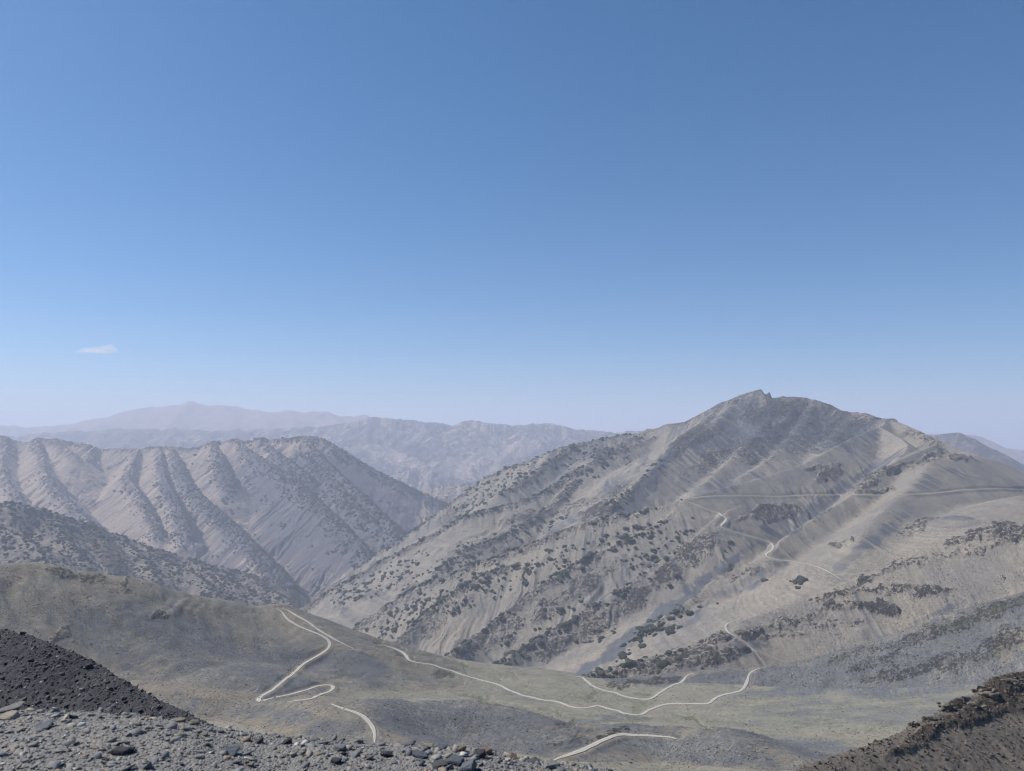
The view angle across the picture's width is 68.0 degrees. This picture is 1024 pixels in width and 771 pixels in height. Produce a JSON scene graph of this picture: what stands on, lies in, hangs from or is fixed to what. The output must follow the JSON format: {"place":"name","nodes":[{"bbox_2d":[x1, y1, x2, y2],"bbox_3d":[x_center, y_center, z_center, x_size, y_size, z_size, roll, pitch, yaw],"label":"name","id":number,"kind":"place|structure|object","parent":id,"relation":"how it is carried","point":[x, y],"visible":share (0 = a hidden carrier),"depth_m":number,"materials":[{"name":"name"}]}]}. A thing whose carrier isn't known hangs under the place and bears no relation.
{"place":"outdoors","nodes":[
{"label":"outdoors","id":0,"kind":"place"},
{"bbox_2d":[0,629,213,725],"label":"hill","id":1,"kind":"structure","parent":0,"point":[41,687],"depth_m":68.58,"materials":[{"name":"stone"}]},
{"bbox_2d":[0,628,213,724],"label":"rubble","id":2,"kind":"object","parent":1,"relation":"on","point":[109,709],"visible":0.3,"depth_m":68.52,"materials":[{"name":"stone"}]},
{"bbox_2d":[0,502,309,607],"bbox_3d":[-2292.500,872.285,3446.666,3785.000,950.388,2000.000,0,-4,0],"label":"mountain","id":3,"kind":"structure","parent":0,"point":[115,549],"depth_m":3247.09,"materials":[{"name":"grey stone"}]},
{"bbox_2d":[0,401,369,436],"bbox_3d":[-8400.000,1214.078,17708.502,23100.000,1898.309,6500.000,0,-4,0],"label":"mountain range","id":4,"kind":"structure","parent":0,"point":[190,415],"depth_m":18451.29,"materials":[{"name":"grey stone"}]},
{"bbox_2d":[0,435,448,598],"bbox_3d":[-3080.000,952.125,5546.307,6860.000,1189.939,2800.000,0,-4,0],"label":"mountain","id":5,"kind":"structure","parent":0,"point":[73,469],"depth_m":5391.59,"materials":[{"name":"stone"}]},
{"bbox_2d":[0,430,800,675],"bbox_3d":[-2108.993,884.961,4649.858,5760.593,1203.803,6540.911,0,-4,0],"label":"shrubs","id":6,"kind":"object","parent":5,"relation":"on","point":[173,563],"visible":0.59,"depth_m":3536.61,"materials":[{"name":"green plant"}]},
{"bbox_2d":[0,562,466,697],"bbox_3d":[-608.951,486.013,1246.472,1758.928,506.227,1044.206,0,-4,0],"label":"hill","id":7,"kind":"structure","parent":0,"point":[56,605],"depth_m":1045.79,"materials":[{"name":"grey soil"}]},
{"bbox_2d":[256,609,335,701],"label":"road","id":8,"kind":"structure","parent":0,"point":[333,687],"depth_m":1019.06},
{"bbox_2d":[290,586,306,596],"bbox_3d":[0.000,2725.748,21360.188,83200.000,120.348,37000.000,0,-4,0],"label":"ground","id":9,"kind":"structure","parent":0,"point":[295,589],"depth_m":6020.23,"materials":[{"name":"grey soil"}]},
{"bbox_2d":[0,707,625,770],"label":"ground","id":10,"kind":"structure","parent":0,"point":[248,745],"depth_m":4.07,"materials":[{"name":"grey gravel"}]},
{"bbox_2d":[0,710,19,719],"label":"rock","id":11,"kind":"object","parent":10,"relation":"on","point":[12,715],"visible":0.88,"depth_m":4.38,"materials":[{"name":"beige stone"}]},
{"bbox_2d":[0,701,25,712],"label":"rock","id":12,"kind":"object","parent":10,"relation":"on","point":[17,706],"visible":0.62,"depth_m":4.55,"materials":[{"name":"grey stone"}]},
{"bbox_2d":[34,719,53,728],"bbox_3d":[-2.619,1.901,4.233,0.138,0.021,0.099,-17,7,17],"label":"rock","id":13,"kind":"object","parent":10,"relation":"on","point":[45,724],"visible":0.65,"depth_m":4.23,"materials":[{"name":"grey stone"}]},
{"bbox_2d":[65,739,75,744],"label":"rock","id":14,"kind":"object","parent":10,"relation":"on","point":[71,742],"visible":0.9,"depth_m":3.98,"materials":[{"name":"grey stone"}]},
{"bbox_2d":[110,746,135,755],"bbox_3d":[-1.995,1.875,3.899,0.119,0.048,0.086,-2,-5,-14],"label":"rock","id":15,"kind":"object","parent":10,"relation":"on","point":[119,750],"visible":0.98,"depth_m":3.87,"materials":[{"name":"black stone"}]},
{"bbox_2d":[175,717,185,722],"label":"rock","id":16,"kind":"object","parent":10,"relation":"on","point":[181,719],"visible":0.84,"depth_m":4.47,"materials":[{"name":"beige stone"}]},
{"bbox_2d":[189,719,199,724],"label":"rock","id":17,"kind":"object","parent":10,"relation":"on","point":[193,721],"visible":1,"depth_m":4.44,"materials":[{"name":"beige stone"}]},
{"bbox_2d":[221,745,239,755],"bbox_3d":[-1.522,1.956,4.054,0.139,0.024,0.086,-13,7,2],"label":"rock","id":18,"kind":"object","parent":10,"relation":"on","point":[233,750],"visible":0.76,"depth_m":4.05,"materials":[{"name":"grey stone"}]},
{"bbox_2d":[246,761,255,766],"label":"rock","id":19,"kind":"object","parent":10,"relation":"on","point":[250,764],"visible":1,"depth_m":3.92,"materials":[{"name":"beige stone"}]},
{"bbox_2d":[255,737,263,743],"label":"rock","id":20,"kind":"object","parent":10,"relation":"on","point":[259,740],"visible":0.8,"depth_m":4.29,"materials":[{"name":"black stone"}]},
{"bbox_2d":[282,737,291,744],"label":"rock","id":21,"kind":"object","parent":10,"relation":"on","point":[287,741],"visible":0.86,"depth_m":4.30,"materials":[{"name":"black stone"}]},
{"bbox_2d":[330,757,341,764],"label":"rock","id":22,"kind":"object","parent":10,"relation":"on","point":[337,760],"visible":1,"depth_m":4.00,"materials":[{"name":"black stone"}]},
{"bbox_2d":[335,745,346,751],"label":"rock","id":23,"kind":"object","parent":10,"relation":"on","point":[340,748],"visible":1,"depth_m":4.20,"materials":[{"name":"grey stone"}]},
{"bbox_2d":[380,751,392,756],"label":"rock","id":24,"kind":"object","parent":10,"relation":"on","point":[386,753],"visible":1,"depth_m":4.16,"materials":[{"name":"black stone"}]},
{"bbox_2d":[405,740,415,744],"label":"rock","id":25,"kind":"object","parent":10,"relation":"on","point":[412,742],"visible":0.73,"depth_m":4.45,"materials":[{"name":"grey stone"}]},
{"bbox_2d":[412,750,426,757],"bbox_3d":[-0.508,2.027,4.164,0.094,0.023,0.063,2,5,10],"label":"rock","id":26,"kind":"object","parent":10,"relation":"on","point":[419,754],"visible":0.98,"depth_m":4.16,"materials":[{"name":"grey stone"}]},
{"bbox_2d":[422,743,433,746],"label":"rock","id":27,"kind":"object","parent":10,"relation":"on","point":[428,744],"visible":0.59,"depth_m":4.38,"materials":[{"name":"beige stone"}]},
{"bbox_2d":[432,759,447,770],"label":"rock","id":28,"kind":"object","parent":10,"relation":"on","point":[436,764],"visible":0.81,"depth_m":3.98,"materials":[{"name":"black stone"}]},
{"bbox_2d":[434,743,449,748],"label":"rock","id":29,"kind":"object","parent":10,"relation":"on","point":[442,746],"visible":0.6,"depth_m":4.37,"materials":[{"name":"grey stone"}]},
{"bbox_2d":[445,754,464,765],"bbox_3d":[-0.299,2.002,4.040,0.102,0.046,0.069,-5,6,24],"label":"rock","id":30,"kind":"object","parent":10,"relation":"on","point":[455,759],"visible":0.84,"depth_m":4.02,"materials":[{"name":"grey stone"}]},
{"bbox_2d":[457,746,466,750],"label":"rock","id":31,"kind":"object","parent":10,"relation":"on","point":[462,748],"visible":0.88,"depth_m":4.25,"materials":[{"name":"stone"}]},
{"bbox_2d":[458,759,476,770],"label":"rock","id":32,"kind":"object","parent":10,"relation":"on","point":[470,765],"visible":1,"depth_m":3.94,"materials":[{"name":"grey stone"}]},
{"bbox_2d":[470,749,485,758],"bbox_3d":[-0.184,2.026,4.162,0.090,0.036,0.053,-17,9,-23],"label":"rock","id":33,"kind":"object","parent":10,"relation":"on","point":[481,753],"visible":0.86,"depth_m":4.16,"materials":[{"name":"black stone"}]},
{"bbox_2d":[481,747,491,754],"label":"rock","id":34,"kind":"object","parent":10,"relation":"on","point":[488,751],"visible":0.63,"depth_m":4.24,"materials":[{"name":"stone"}]},
{"bbox_2d":[506,753,517,758],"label":"rock","id":35,"kind":"object","parent":10,"relation":"on","point":[511,756],"visible":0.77,"depth_m":4.26,"materials":[{"name":"stone"}]},
{"bbox_2d":[526,756,539,762],"bbox_3d":[0.117,2.130,4.303,0.092,0.020,0.056,-5,6,-19],"label":"rock","id":36,"kind":"object","parent":10,"relation":"on","point":[534,759],"visible":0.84,"depth_m":4.30,"materials":[{"name":"black stone"}]},
{"bbox_2d":[543,760,560,768],"bbox_3d":[0.220,2.114,4.227,0.099,0.042,0.068,1,-1,-17],"label":"rock","id":37,"kind":"object","parent":10,"relation":"on","point":[551,764],"visible":0.97,"depth_m":4.21,"materials":[{"name":"grey stone"}]},
{"bbox_2d":[278,608,356,649],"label":"road","id":38,"kind":"structure","parent":0,"point":[316,628],"depth_m":1166.63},
{"bbox_2d":[7,417,641,491],"bbox_3d":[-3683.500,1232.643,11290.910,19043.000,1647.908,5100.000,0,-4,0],"label":"mountain range","id":39,"kind":"structure","parent":0,"point":[421,456],"depth_m":12254.38,"materials":[{"name":"grey stone"}]},
{"bbox_2d":[323,617,354,628],"bbox_3d":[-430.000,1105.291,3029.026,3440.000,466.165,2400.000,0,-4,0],"label":"ground","id":40,"kind":"structure","parent":0,"point":[347,624],"depth_m":2994.40,"materials":[{"name":"grey soil"}]},
{"bbox_2d":[331,704,375,742],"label":"road","id":41,"kind":"structure","parent":0,"point":[368,721],"depth_m":651.82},
{"bbox_2d":[423,483,474,503],"bbox_3d":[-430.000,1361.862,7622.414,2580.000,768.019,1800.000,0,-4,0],"label":"hill","id":42,"kind":"structure","parent":0,"point":[438,492],"depth_m":7416.67,"materials":[{"name":"grey stone"}]},
{"bbox_2d":[129,680,830,770],"bbox_3d":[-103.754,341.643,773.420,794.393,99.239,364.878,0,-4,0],"label":"hill","id":43,"kind":"structure","parent":0,"point":[512,735],"depth_m":672.71,"materials":[{"name":"grey soil"}]},
{"bbox_2d":[0,0,1023,449],"label":"sky","id":44,"kind":"structure","parent":0,"point":[615,216],"materials":[{"name":"blue"}]},
{"bbox_2d":[384,645,759,715],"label":"road","id":45,"kind":"structure","parent":0,"point":[744,686],"depth_m":1111.31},
{"bbox_2d":[206,659,982,770],"bbox_3d":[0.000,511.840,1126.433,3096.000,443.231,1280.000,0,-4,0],"label":"ground","id":46,"kind":"structure","parent":0,"point":[802,736],"depth_m":1024.43,"materials":[{"name":"grey soil"}]},
{"bbox_2d":[3,567,1023,770],"bbox_3d":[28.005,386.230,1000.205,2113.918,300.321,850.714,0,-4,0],"label":"boulders","id":47,"kind":"object","parent":46,"relation":"on","point":[544,695],"visible":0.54,"depth_m":973.80,"materials":[{"name":"grey stone"}]},
{"bbox_2d":[553,733,676,760],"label":"road","id":48,"kind":"structure","parent":0,"point":[590,746],"depth_m":671.25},
{"bbox_2d":[568,673,693,699],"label":"road","id":49,"kind":"structure","parent":0,"point":[656,694],"depth_m":1176.72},
{"bbox_2d":[300,389,1023,678],"bbox_3d":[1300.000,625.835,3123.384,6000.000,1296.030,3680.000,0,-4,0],"label":"mountain","id":50,"kind":"structure","parent":0,"point":[873,538],"depth_m":2354.47,"materials":[{"name":"grey stone"}]},
{"bbox_2d":[563,621,571,625],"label":"juniper shrub","id":51,"kind":"object","parent":50,"relation":"on","point":[566,623],"visible":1,"depth_m":2166.21,"materials":[{"name":"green plant"}]},
{"bbox_2d":[596,671,604,675],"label":"juniper shrub","id":52,"kind":"object","parent":50,"relation":"on","point":[601,673],"visible":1,"depth_m":1458.10,"materials":[{"name":"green plant"}]},
{"bbox_2d":[619,652,626,658],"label":"juniper shrub","id":53,"kind":"object","parent":50,"relation":"on","point":[622,655],"visible":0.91,"depth_m":1875.53,"materials":[{"name":"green plant"}]},
{"bbox_2d":[624,659,636,665],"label":"juniper shrub","id":54,"kind":"object","parent":50,"relation":"on","point":[629,662],"visible":1,"depth_m":1483.29,"materials":[{"name":"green plant"}]},
{"bbox_2d":[638,643,645,647],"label":"juniper shrub","id":55,"kind":"object","parent":50,"relation":"on","point":[641,645],"visible":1,"depth_m":1895.07,"materials":[{"name":"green plant"}]},
{"bbox_2d":[638,627,649,632],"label":"juniper shrub","id":56,"kind":"object","parent":50,"relation":"on","point":[645,629],"visible":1,"depth_m":1967.67,"materials":[{"name":"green plant"}]},
{"bbox_2d":[656,660,668,666],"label":"juniper shrub","id":57,"kind":"object","parent":50,"relation":"on","point":[662,663],"visible":1,"depth_m":1411.44,"materials":[{"name":"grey plant"}]},
{"bbox_2d":[665,625,674,629],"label":"juniper shrub","id":58,"kind":"object","parent":50,"relation":"on","point":[670,626],"visible":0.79,"depth_m":1922.92,"materials":[{"name":"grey plant"}]},
{"bbox_2d":[665,628,675,633],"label":"juniper shrub","id":59,"kind":"object","parent":50,"relation":"on","point":[671,631],"visible":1,"depth_m":1902.12,"materials":[{"name":"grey plant"}]},
{"bbox_2d":[685,609,693,613],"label":"juniper shrub","id":60,"kind":"object","parent":50,"relation":"on","point":[687,611],"visible":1,"depth_m":1974.38,"materials":[{"name":"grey plant"}]},
{"bbox_2d":[724,619,765,665],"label":"road","id":61,"kind":"structure","parent":0,"point":[725,628],"depth_m":1490.77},
{"bbox_2d":[686,501,842,580],"bbox_3d":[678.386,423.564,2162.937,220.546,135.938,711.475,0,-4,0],"label":"road","id":62,"kind":"structure","parent":0,"point":[772,544],"depth_m":2065.45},
{"bbox_2d":[604,592,1023,688],"bbox_3d":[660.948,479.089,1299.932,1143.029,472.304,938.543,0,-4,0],"label":"hill","id":63,"kind":"structure","parent":0,"point":[997,619],"depth_m":1113.91,"materials":[{"name":"grey soil"}]},
{"bbox_2d":[689,489,972,498],"bbox_3d":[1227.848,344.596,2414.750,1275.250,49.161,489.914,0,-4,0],"label":"road","id":64,"kind":"structure","parent":0,"point":[799,495],"depth_m":2543.43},
{"bbox_2d":[797,671,1023,770],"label":"hill","id":65,"kind":"structure","parent":0,"point":[1008,708],"depth_m":150.12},
{"bbox_2d":[791,672,1023,770],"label":"rubble","id":66,"kind":"object","parent":65,"relation":"on","point":[937,738],"visible":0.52,"depth_m":149.81,"materials":[{"name":"stone"}]},
{"bbox_2d":[907,721,919,725],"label":"rock outcrop","id":67,"kind":"object","parent":65,"relation":"on","point":[912,723],"visible":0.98,"depth_m":152.07,"materials":[{"name":"grey stone"}]},
{"bbox_2d":[936,702,955,710],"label":"rock outcrop","id":68,"kind":"object","parent":65,"relation":"on","point":[947,705],"visible":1,"depth_m":161.00,"materials":[{"name":"grey stone"}]},
{"bbox_2d":[963,702,987,708],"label":"rock outcrop","id":69,"kind":"object","parent":65,"relation":"on","point":[975,705],"visible":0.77,"depth_m":163.88,"materials":[{"name":"grey stone"}]},
{"bbox_2d":[971,685,999,700],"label":"rock outcrop","id":70,"kind":"object","parent":65,"relation":"on","point":[984,691],"visible":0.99,"depth_m":171.74,"materials":[{"name":"grey stone"}]},
{"bbox_2d":[999,677,1023,685],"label":"rock outcrop","id":71,"kind":"object","parent":65,"relation":"on","point":[1016,682],"visible":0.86,"depth_m":175.76,"materials":[{"name":"grey stone"}]},
{"bbox_2d":[927,434,1023,464],"bbox_3d":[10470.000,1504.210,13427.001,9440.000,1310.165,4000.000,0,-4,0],"label":"mountain range","id":72,"kind":"structure","parent":0,"point":[1016,455],"depth_m":13865.54,"materials":[{"name":"grey stone"}]},
{"bbox_2d":[932,433,1023,471],"bbox_3d":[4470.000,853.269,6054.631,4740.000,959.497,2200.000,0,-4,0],"label":"mountain","id":73,"kind":"structure","parent":0,"point":[963,442],"depth_m":6156.60,"materials":[{"name":"stone"}]}
]}

